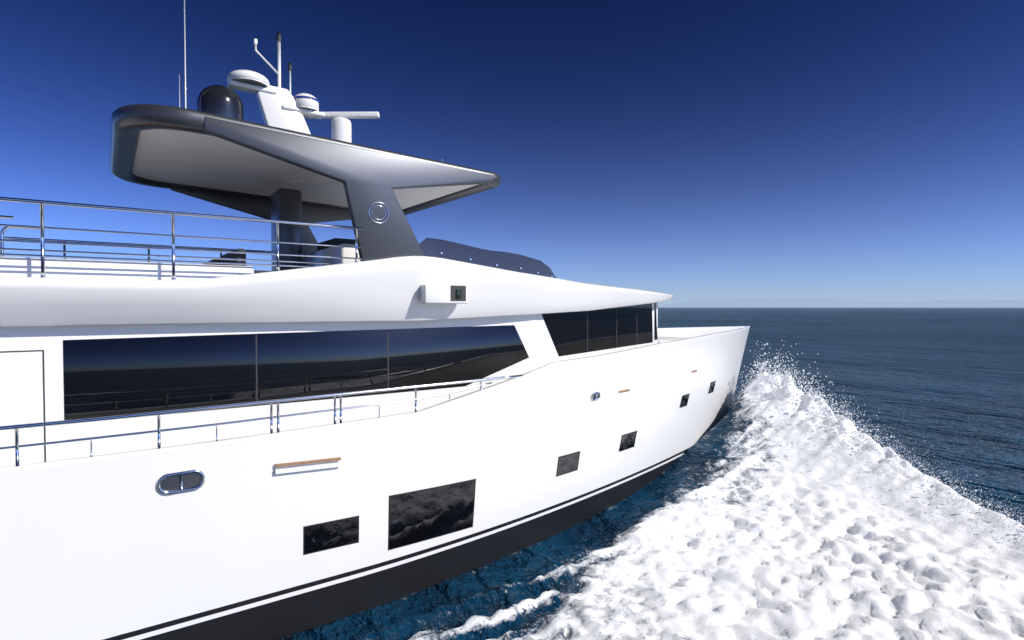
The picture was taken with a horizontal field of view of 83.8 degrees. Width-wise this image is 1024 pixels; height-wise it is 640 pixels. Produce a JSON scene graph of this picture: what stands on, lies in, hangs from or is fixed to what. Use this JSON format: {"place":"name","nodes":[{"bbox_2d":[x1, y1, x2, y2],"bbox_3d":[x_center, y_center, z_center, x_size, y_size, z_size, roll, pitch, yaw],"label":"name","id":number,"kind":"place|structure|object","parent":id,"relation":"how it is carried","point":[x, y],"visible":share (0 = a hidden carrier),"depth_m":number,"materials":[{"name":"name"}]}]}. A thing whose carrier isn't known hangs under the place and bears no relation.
{"place":"outdoors","nodes":[
{"label":"outdoors","id":0,"kind":"place"},
{"bbox_2d":[0,0,1023,305],"label":"sky","id":1,"kind":"structure","parent":0,"point":[686,150],"materials":[{"name":"blue"}]},
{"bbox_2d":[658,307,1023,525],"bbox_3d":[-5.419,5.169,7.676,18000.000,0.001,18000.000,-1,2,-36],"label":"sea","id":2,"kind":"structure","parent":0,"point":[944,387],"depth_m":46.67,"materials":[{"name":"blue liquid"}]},
{"bbox_2d":[0,0,749,639],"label":"yacht","id":3,"kind":"object","parent":2,"relation":"on","point":[310,432],"visible":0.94,"depth_m":9.83,"materials":[{"name":"white paint"}]},
{"bbox_2d":[277,372,1023,639],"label":"bow wave","id":4,"kind":"object","parent":2,"relation":"on","point":[735,522],"visible":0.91,"depth_m":11.32,"materials":[{"name":"white liquid"}]},
{"bbox_2d":[724,340,1023,566],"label":"spray","id":5,"kind":"object","parent":2,"relation":"on","point":[819,394],"visible":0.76,"depth_m":17.06,"materials":[{"name":"white liquid"}]},
{"bbox_2d":[658,298,1023,307],"bbox_3d":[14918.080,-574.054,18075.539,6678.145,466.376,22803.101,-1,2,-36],"label":"horizon","id":6,"kind":"structure","parent":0,"point":[787,303],"depth_m":22665.17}
]}

